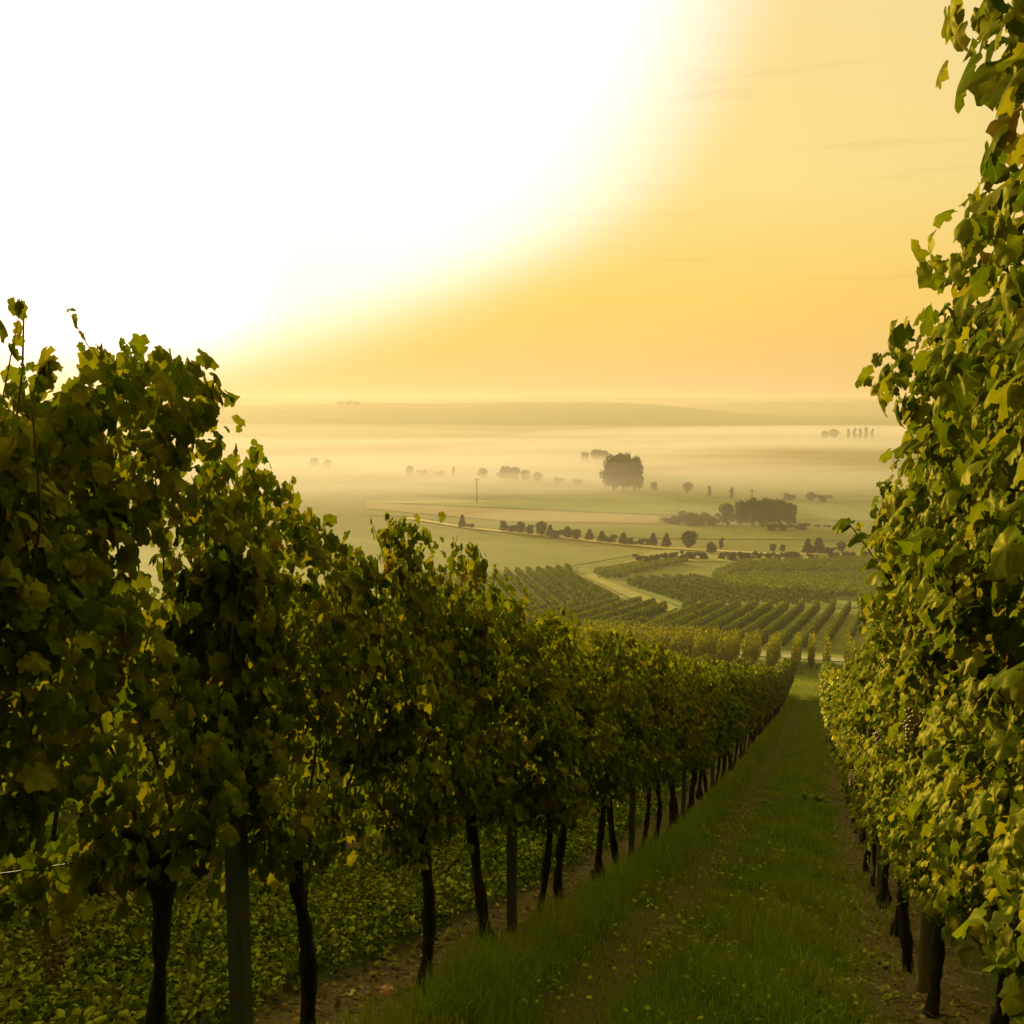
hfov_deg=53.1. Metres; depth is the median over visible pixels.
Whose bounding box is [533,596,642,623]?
vine row
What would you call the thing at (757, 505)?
tree
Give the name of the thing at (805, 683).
grass
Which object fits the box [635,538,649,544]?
bush
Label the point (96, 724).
grapevine
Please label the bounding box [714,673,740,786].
grapevine
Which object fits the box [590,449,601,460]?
tree
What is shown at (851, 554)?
bush
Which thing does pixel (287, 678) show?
trellis wire
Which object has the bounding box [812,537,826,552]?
tree
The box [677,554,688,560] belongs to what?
bush
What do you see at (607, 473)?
tree
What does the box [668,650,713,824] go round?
grapevine
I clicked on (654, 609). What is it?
vine row
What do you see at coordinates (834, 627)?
vine row
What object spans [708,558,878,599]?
field
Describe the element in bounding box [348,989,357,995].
stone
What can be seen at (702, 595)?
vine row
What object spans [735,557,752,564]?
vine row
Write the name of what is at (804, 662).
grass
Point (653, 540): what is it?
tree
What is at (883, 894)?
grapevine
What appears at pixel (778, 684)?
grapevine
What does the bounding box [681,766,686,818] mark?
trellis post
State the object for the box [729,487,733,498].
tree
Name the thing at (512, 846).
trellis post
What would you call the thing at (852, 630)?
vine row
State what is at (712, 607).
vine row
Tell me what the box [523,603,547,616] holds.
vine row
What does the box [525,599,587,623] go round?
vine row
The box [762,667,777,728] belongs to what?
grapevine
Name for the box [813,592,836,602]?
vine row
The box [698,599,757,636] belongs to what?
vine row
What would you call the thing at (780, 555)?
bush
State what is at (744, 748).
trellis post
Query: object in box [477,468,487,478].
tree
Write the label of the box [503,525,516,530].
bush
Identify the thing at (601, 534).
tree
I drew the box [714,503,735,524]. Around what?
tree
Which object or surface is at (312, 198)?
sky
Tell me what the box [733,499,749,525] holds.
tree
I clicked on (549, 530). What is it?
tree
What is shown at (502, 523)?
tree
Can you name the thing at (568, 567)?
vine row
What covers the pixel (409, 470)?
tree
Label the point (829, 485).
field
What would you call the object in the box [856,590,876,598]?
vine row
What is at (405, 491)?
field
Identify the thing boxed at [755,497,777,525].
tree
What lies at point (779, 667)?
grapevine
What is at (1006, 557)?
grapevine
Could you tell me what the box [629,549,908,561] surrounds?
verge
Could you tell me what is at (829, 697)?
grapevine
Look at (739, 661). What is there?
grapevine
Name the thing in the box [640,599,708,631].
vine row
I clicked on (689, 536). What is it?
tree
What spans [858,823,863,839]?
trellis post
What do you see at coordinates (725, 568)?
vine row
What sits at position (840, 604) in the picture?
field
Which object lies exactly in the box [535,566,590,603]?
vine row
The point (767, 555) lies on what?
bush
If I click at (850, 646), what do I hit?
vine row
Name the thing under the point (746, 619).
vine row
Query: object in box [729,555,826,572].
vine row
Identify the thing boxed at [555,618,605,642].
vine row
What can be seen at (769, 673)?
grapevine
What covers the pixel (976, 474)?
grapevine
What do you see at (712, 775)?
trellis post
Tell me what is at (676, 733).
grapevine
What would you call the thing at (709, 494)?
tree
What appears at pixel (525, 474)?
tree
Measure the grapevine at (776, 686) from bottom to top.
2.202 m
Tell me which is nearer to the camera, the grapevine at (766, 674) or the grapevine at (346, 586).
the grapevine at (346, 586)
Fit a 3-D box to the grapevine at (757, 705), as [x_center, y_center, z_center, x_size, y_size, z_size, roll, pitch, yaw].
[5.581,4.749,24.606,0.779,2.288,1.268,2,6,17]
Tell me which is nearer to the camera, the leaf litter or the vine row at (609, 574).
the leaf litter
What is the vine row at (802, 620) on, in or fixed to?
on the ground at (375, 442)
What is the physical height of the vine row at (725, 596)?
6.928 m
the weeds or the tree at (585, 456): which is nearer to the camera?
the weeds
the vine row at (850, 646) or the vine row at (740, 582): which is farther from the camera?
the vine row at (740, 582)
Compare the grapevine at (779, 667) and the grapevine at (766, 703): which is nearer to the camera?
the grapevine at (766, 703)
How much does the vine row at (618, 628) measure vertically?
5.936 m
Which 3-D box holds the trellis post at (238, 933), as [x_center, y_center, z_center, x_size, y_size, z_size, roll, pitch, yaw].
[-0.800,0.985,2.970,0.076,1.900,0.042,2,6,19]
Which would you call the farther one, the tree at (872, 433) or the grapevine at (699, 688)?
the tree at (872, 433)
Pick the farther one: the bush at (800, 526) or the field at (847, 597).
the bush at (800, 526)
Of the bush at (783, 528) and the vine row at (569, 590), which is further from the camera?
the bush at (783, 528)
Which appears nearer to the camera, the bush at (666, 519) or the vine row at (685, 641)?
the vine row at (685, 641)
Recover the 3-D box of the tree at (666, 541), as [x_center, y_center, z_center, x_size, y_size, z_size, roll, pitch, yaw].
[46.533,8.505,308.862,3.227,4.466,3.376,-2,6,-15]
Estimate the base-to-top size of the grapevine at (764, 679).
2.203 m
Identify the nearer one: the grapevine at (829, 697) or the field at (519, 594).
the grapevine at (829, 697)
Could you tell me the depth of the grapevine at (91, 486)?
2.37 m
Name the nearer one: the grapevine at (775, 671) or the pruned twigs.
the pruned twigs
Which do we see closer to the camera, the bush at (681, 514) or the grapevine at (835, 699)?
the grapevine at (835, 699)
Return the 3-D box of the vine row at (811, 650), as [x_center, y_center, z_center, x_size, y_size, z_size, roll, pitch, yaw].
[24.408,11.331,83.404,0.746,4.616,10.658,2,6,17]
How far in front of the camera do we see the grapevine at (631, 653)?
8.72 m
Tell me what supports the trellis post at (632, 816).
on the ground at (375, 442)
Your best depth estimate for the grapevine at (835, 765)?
14.04 m
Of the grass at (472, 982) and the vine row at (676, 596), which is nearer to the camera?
the grass at (472, 982)
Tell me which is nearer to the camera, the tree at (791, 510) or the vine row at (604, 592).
the vine row at (604, 592)
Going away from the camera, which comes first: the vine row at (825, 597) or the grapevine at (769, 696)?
the grapevine at (769, 696)
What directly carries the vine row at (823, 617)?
on the ground at (375, 442)
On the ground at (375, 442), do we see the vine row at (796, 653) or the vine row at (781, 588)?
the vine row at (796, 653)
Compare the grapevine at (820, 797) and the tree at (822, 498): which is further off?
the tree at (822, 498)
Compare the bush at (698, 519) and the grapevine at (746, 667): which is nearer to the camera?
the grapevine at (746, 667)
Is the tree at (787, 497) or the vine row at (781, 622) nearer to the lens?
the vine row at (781, 622)
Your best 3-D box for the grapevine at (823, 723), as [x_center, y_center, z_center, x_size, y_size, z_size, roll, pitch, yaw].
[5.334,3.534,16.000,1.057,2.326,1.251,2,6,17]
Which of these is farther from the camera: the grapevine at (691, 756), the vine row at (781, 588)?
the vine row at (781, 588)
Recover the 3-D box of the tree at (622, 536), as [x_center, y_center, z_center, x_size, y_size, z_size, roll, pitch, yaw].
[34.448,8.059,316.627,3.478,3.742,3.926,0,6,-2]
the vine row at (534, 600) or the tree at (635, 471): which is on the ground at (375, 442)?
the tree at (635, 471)
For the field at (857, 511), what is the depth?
440.44 m
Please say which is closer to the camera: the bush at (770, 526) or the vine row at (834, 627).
the vine row at (834, 627)
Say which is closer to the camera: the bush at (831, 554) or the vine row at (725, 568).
the vine row at (725, 568)
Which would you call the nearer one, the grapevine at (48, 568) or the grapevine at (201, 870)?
the grapevine at (48, 568)
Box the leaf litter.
[183,801,994,1023]
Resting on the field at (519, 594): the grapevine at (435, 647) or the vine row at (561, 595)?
the vine row at (561, 595)
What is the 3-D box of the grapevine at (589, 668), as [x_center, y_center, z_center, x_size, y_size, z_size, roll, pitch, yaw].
[0.334,1.709,6.991,0.829,2.110,1.240,2,6,17]
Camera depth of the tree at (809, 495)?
461.54 m
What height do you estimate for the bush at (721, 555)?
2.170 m
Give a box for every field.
[322,488,653,495]
[366,497,921,520]
[366,503,657,522]
[366,509,871,539]
[384,566,655,632]
[397,529,647,572]
[620,578,860,607]
[631,447,891,475]
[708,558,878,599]
[741,475,891,495]
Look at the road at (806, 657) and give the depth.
92.89 m
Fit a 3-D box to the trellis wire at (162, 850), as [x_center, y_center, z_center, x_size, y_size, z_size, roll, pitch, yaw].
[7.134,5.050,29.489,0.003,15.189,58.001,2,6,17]
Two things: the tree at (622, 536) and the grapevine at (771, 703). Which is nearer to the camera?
the grapevine at (771, 703)
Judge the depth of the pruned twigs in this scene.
5.26 m
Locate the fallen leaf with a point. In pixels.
(387, 989)
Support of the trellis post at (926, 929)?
on the ground at (375, 442)
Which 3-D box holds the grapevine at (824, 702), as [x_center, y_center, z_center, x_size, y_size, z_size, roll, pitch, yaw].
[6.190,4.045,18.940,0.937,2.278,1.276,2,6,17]
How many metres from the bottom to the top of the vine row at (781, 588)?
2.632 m
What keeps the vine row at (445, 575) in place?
on the ground at (375, 442)
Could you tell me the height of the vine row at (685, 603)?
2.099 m
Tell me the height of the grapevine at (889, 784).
2.272 m
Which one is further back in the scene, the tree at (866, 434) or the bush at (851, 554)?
the tree at (866, 434)
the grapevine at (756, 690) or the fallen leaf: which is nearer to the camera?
the fallen leaf
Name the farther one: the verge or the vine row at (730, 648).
the verge
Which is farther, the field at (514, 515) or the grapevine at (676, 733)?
the field at (514, 515)
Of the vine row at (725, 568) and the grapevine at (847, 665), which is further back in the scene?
the vine row at (725, 568)
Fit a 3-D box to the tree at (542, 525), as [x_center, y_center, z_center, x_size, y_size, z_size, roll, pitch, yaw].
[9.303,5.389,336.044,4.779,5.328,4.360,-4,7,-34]
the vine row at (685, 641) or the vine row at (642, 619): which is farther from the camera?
the vine row at (642, 619)
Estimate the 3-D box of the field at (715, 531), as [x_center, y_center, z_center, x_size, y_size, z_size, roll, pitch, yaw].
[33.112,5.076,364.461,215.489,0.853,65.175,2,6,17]
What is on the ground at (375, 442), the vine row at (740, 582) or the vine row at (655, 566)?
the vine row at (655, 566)
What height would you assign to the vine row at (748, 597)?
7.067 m
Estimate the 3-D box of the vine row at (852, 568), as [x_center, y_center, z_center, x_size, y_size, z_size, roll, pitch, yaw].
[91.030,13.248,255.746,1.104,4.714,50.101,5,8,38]
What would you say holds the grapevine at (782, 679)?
on the ground at (375, 442)
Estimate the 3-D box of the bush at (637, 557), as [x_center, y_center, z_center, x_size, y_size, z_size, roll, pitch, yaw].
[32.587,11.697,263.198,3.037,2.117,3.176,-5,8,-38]
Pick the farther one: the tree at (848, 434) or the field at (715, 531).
the tree at (848, 434)
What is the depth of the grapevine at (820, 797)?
10.07 m
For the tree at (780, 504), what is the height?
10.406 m
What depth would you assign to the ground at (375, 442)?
548.73 m
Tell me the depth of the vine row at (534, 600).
163.74 m
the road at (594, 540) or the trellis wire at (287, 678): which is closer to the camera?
the trellis wire at (287, 678)
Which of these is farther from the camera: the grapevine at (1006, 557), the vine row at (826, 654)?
the vine row at (826, 654)
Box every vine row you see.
[441,570,447,609]
[486,571,504,606]
[493,568,520,603]
[504,566,540,607]
[515,566,558,608]
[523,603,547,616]
[525,597,615,625]
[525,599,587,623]
[526,566,574,603]
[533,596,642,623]
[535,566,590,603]
[546,565,604,601]
[549,598,655,635]
[555,564,619,602]
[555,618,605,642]
[564,564,572,571]
[576,619,624,644]
[577,600,667,634]
[593,560,644,573]
[597,557,676,575]
[600,557,686,576]
[600,621,643,648]
[605,570,628,578]
[609,616,647,631]
[621,623,663,647]
[626,577,697,603]
[634,575,718,604]
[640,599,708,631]
[647,624,682,653]
[649,574,737,603]
[659,599,724,634]
[662,574,759,603]
[668,625,701,657]
[674,573,780,604]
[679,600,740,633]
[682,599,691,612]
[688,573,721,586]
[691,626,721,657]
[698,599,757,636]
[713,556,802,572]
[716,628,740,662]
[719,600,773,637]
[726,557,778,568]
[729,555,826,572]
[734,581,881,591]
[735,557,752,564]
[739,600,788,643]
[741,628,761,662]
[751,554,849,571]
[753,587,798,604]
[759,600,804,645]
[764,630,781,666]
[769,586,875,595]
[774,554,871,571]
[781,589,816,602]
[781,600,819,646]
[790,631,802,670]
[801,600,835,648]
[807,631,815,667]
[812,588,876,596]
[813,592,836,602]
[822,632,831,664]
[823,601,850,644]
[840,561,878,572]
[843,606,862,647]
[843,633,857,666]
[844,570,876,575]
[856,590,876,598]
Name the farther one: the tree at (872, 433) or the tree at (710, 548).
the tree at (872, 433)
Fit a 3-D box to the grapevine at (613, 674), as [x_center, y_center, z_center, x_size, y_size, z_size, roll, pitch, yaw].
[0.678,1.936,7.913,0.820,2.144,1.211,2,6,17]
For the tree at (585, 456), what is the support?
on the ground at (375, 442)
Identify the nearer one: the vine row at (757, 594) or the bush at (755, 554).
the vine row at (757, 594)
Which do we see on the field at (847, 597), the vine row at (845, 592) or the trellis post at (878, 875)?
the vine row at (845, 592)
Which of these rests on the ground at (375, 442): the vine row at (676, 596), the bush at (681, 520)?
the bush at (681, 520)
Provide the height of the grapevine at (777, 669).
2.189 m
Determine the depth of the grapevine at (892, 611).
3.49 m
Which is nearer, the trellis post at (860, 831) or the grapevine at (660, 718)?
the grapevine at (660, 718)
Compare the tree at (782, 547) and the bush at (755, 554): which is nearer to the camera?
the bush at (755, 554)
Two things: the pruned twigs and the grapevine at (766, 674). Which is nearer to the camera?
the pruned twigs
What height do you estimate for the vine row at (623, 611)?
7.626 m
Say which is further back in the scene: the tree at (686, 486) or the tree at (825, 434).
the tree at (825, 434)
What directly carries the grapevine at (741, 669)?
on the ground at (375, 442)
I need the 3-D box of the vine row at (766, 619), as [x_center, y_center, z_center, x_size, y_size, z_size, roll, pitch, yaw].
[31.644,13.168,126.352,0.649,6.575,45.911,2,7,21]
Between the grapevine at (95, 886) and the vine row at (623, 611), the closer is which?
the grapevine at (95, 886)
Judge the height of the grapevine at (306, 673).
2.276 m
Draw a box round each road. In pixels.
[406,517,878,554]
[740,651,844,661]
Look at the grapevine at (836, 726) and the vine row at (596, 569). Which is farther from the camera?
the vine row at (596, 569)
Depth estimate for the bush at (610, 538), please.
318.67 m
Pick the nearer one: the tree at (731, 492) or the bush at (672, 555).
the bush at (672, 555)
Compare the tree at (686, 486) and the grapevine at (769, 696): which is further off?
the tree at (686, 486)
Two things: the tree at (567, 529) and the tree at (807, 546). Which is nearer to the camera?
the tree at (807, 546)
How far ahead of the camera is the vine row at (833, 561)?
253.56 m
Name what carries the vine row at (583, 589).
on the field at (519, 594)
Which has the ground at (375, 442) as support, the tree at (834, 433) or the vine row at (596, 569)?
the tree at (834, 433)
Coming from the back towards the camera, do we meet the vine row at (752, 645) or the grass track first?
the grass track
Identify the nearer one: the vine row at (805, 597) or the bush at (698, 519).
the vine row at (805, 597)
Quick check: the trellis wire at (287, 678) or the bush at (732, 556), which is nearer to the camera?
the trellis wire at (287, 678)
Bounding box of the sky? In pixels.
[0,0,1023,397]
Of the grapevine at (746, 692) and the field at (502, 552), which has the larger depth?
the field at (502, 552)
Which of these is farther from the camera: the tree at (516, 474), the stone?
the tree at (516, 474)
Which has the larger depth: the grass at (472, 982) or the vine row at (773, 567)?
the vine row at (773, 567)
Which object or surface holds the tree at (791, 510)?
on the ground at (375, 442)
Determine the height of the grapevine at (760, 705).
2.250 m
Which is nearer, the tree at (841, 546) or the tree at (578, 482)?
the tree at (841, 546)
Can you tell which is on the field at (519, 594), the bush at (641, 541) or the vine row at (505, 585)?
the vine row at (505, 585)
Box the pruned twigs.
[257,818,995,1023]
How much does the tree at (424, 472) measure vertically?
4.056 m
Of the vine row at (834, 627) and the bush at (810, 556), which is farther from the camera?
the bush at (810, 556)
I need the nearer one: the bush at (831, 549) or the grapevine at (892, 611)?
the grapevine at (892, 611)
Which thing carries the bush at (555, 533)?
on the ground at (375, 442)
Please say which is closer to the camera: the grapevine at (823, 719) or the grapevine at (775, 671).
the grapevine at (823, 719)
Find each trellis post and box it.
[214,525,252,1023]
[507,637,518,934]
[628,686,638,857]
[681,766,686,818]
[711,757,714,788]
[743,737,745,754]
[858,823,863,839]
[875,842,882,890]
[915,894,934,992]
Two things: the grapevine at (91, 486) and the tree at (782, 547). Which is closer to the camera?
the grapevine at (91, 486)
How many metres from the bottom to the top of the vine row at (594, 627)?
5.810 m
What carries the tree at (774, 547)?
on the ground at (375, 442)
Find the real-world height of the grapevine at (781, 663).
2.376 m
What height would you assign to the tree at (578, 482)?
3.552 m
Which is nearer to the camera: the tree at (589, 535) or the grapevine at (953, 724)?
the grapevine at (953, 724)
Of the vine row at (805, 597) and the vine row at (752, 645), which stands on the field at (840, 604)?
the vine row at (805, 597)
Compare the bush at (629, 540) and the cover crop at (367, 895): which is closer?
the cover crop at (367, 895)
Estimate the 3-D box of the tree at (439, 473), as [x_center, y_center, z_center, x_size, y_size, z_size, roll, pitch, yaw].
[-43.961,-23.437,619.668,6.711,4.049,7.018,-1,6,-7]
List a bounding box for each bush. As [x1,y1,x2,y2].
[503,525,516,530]
[549,529,568,537]
[602,534,617,541]
[623,537,635,543]
[632,554,644,560]
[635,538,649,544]
[644,555,659,561]
[653,553,668,561]
[661,517,672,523]
[664,552,677,558]
[669,515,684,524]
[673,510,697,523]
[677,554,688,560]
[680,550,701,558]
[684,515,705,525]
[691,551,708,558]
[694,512,719,524]
[717,551,730,558]
[727,551,749,560]
[751,551,762,557]
[759,522,783,529]
[760,552,774,557]
[771,523,794,530]
[774,553,788,558]
[784,551,800,557]
[794,523,810,529]
[806,553,818,558]
[820,547,836,552]
[827,551,838,559]
[841,551,855,556]
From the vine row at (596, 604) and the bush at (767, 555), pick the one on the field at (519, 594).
the vine row at (596, 604)
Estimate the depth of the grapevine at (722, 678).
16.30 m
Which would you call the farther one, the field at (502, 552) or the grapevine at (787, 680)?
the field at (502, 552)
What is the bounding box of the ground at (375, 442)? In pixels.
[1,396,1023,1023]
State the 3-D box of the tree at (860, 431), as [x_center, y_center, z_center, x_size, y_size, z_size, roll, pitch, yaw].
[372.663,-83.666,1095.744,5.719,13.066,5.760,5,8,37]
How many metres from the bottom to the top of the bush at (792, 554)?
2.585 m
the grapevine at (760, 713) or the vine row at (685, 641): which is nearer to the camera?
the grapevine at (760, 713)
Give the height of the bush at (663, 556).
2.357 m
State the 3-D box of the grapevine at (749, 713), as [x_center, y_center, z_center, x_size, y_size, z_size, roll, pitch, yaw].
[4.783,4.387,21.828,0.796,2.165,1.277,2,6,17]
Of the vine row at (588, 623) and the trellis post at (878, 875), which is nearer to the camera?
the trellis post at (878, 875)
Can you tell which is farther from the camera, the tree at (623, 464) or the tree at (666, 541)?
the tree at (623, 464)
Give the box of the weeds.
[365,738,904,1023]
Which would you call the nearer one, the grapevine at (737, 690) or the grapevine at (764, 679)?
the grapevine at (737, 690)
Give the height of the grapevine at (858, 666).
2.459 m
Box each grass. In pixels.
[0,772,519,904]
[265,692,929,1023]
[782,660,845,677]
[789,676,819,694]
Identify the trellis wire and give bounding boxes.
[0,804,479,874]
[73,647,529,714]
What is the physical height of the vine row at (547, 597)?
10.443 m
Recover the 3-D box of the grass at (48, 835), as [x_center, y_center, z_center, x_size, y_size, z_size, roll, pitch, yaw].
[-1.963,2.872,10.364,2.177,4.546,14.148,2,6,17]
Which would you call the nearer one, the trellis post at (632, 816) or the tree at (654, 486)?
the trellis post at (632, 816)
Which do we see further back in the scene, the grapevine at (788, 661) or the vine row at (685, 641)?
the vine row at (685, 641)
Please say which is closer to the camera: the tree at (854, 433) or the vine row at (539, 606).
the vine row at (539, 606)
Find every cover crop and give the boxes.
[0,743,735,1023]
[0,762,343,815]
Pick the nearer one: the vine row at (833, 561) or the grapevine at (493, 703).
the grapevine at (493, 703)
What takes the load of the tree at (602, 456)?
on the ground at (375, 442)
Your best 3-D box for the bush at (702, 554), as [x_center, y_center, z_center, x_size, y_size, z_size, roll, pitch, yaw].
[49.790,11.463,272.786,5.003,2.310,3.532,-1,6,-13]
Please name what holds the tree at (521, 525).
on the ground at (375, 442)
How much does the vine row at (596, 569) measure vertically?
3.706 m
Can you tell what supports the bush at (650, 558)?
on the ground at (375, 442)
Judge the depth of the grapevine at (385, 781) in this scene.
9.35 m
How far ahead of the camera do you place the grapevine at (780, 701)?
40.31 m
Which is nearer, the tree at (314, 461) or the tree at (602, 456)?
the tree at (314, 461)
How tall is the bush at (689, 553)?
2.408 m
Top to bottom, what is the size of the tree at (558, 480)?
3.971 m
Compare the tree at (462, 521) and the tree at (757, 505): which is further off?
the tree at (757, 505)
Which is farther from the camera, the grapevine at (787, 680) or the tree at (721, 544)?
the tree at (721, 544)
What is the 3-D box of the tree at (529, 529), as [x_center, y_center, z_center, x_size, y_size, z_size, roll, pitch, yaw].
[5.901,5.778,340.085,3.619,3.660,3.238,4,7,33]
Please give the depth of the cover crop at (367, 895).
4.67 m
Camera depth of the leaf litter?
5.37 m
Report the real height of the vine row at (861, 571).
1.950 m
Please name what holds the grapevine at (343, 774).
on the ground at (375, 442)
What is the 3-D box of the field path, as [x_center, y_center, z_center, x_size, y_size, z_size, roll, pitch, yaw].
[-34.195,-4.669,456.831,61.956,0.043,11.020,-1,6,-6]
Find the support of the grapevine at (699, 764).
on the ground at (375, 442)
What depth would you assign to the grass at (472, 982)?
6.02 m
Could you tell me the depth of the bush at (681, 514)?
372.64 m
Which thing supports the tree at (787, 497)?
on the ground at (375, 442)
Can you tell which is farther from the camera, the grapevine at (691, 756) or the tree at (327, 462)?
the tree at (327, 462)
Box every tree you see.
[308,457,318,467]
[322,459,331,467]
[405,466,413,474]
[416,469,431,474]
[434,470,443,475]
[458,514,466,526]
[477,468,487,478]
[496,466,509,479]
[499,521,508,529]
[507,466,519,480]
[515,521,526,531]
[520,470,531,480]
[524,524,533,533]
[532,472,542,481]
[534,521,546,534]
[545,524,553,535]
[554,477,563,483]
[562,526,571,536]
[572,479,582,484]
[572,529,581,538]
[580,452,589,460]
[584,529,593,539]
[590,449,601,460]
[596,531,604,540]
[598,450,609,460]
[599,453,626,490]
[612,451,631,490]
[618,532,626,542]
[624,455,643,490]
[649,533,657,544]
[650,482,657,490]
[660,533,671,546]
[681,530,698,547]
[682,482,693,492]
[706,541,716,553]
[707,485,711,496]
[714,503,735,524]
[718,537,724,548]
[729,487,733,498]
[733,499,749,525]
[744,497,764,525]
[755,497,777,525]
[769,543,776,550]
[772,498,788,524]
[779,544,785,551]
[783,493,795,500]
[783,502,797,524]
[801,539,813,552]
[805,492,818,499]
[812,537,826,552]
[814,495,831,501]
[821,431,829,437]
[828,429,839,438]
[836,541,845,551]
[846,429,850,439]
[852,428,856,439]
[857,428,862,438]
[863,427,868,438]
[870,428,873,438]
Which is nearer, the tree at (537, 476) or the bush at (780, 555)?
the bush at (780, 555)
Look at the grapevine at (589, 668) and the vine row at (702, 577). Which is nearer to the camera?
the grapevine at (589, 668)
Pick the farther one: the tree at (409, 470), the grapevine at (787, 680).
the tree at (409, 470)
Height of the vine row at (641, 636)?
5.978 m
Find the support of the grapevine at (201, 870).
on the ground at (375, 442)
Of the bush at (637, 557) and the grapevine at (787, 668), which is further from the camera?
the bush at (637, 557)
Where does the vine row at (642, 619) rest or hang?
on the ground at (375, 442)
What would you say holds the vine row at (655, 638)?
on the ground at (375, 442)
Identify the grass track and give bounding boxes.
[584,559,676,611]
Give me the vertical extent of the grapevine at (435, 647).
2.200 m
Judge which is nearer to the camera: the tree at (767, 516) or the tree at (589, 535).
the tree at (589, 535)
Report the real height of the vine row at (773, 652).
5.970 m
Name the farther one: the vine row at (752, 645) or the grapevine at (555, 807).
the vine row at (752, 645)
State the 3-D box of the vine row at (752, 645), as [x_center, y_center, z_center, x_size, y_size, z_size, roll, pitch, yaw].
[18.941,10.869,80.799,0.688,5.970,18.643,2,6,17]
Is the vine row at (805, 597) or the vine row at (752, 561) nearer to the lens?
the vine row at (805, 597)
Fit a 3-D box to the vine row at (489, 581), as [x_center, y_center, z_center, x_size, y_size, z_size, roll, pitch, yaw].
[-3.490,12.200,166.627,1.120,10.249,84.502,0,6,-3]
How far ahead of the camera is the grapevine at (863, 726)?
5.76 m
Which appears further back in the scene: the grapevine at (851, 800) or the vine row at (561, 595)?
the vine row at (561, 595)
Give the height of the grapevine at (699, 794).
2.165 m
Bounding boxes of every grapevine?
[0,297,314,1023]
[0,319,72,733]
[39,534,188,900]
[82,721,98,731]
[140,593,218,879]
[148,446,426,1023]
[253,592,318,781]
[305,595,379,828]
[307,511,501,992]
[355,633,433,831]
[409,559,580,948]
[479,597,613,915]
[518,615,622,898]
[564,627,659,882]
[594,629,664,864]
[610,637,685,848]
[644,661,699,839]
[655,649,705,830]
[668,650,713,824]
[671,658,719,814]
[689,659,725,806]
[690,667,729,799]
[702,659,734,792]
[711,659,745,778]
[711,667,745,776]
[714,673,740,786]
[727,662,756,766]
[727,669,754,772]
[733,658,742,666]
[734,669,753,759]
[736,666,758,753]
[738,666,760,758]
[743,666,760,741]
[747,666,764,748]
[750,665,769,742]
[750,668,767,744]
[753,665,770,740]
[754,664,770,711]
[754,665,772,735]
[758,662,774,733]
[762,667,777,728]
[762,677,776,731]
[765,666,778,727]
[766,668,778,725]
[768,669,780,724]
[771,667,783,719]
[773,667,783,701]
[775,665,787,713]
[775,673,785,715]
[776,661,790,706]
[780,664,790,707]
[781,658,793,688]
[782,667,789,699]
[802,662,870,872]
[819,673,847,794]
[820,668,840,755]
[821,673,848,804]
[822,675,837,739]
[826,674,854,822]
[828,666,858,833]
[831,669,866,843]
[832,448,1023,1023]
[835,670,892,908]
[839,656,871,852]
[839,659,876,886]
[841,632,898,936]
[846,592,913,974]
[855,246,1023,986]
[861,604,1007,1018]
[888,0,1023,1023]
[954,49,1023,577]
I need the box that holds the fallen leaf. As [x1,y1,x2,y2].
[379,984,394,996]
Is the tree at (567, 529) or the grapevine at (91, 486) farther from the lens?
the tree at (567, 529)
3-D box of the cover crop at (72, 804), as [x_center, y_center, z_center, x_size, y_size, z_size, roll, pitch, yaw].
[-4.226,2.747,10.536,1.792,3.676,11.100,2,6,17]
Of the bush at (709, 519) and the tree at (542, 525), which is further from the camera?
the bush at (709, 519)
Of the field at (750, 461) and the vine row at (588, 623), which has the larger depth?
the field at (750, 461)
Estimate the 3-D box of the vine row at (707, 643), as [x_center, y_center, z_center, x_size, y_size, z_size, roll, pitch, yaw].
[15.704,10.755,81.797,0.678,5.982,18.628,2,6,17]
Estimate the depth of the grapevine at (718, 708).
14.36 m
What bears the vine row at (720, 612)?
on the ground at (375, 442)
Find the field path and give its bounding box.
[366,500,495,503]
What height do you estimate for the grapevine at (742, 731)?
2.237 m
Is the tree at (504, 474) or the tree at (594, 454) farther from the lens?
the tree at (594, 454)
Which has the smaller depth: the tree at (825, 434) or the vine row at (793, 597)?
the vine row at (793, 597)

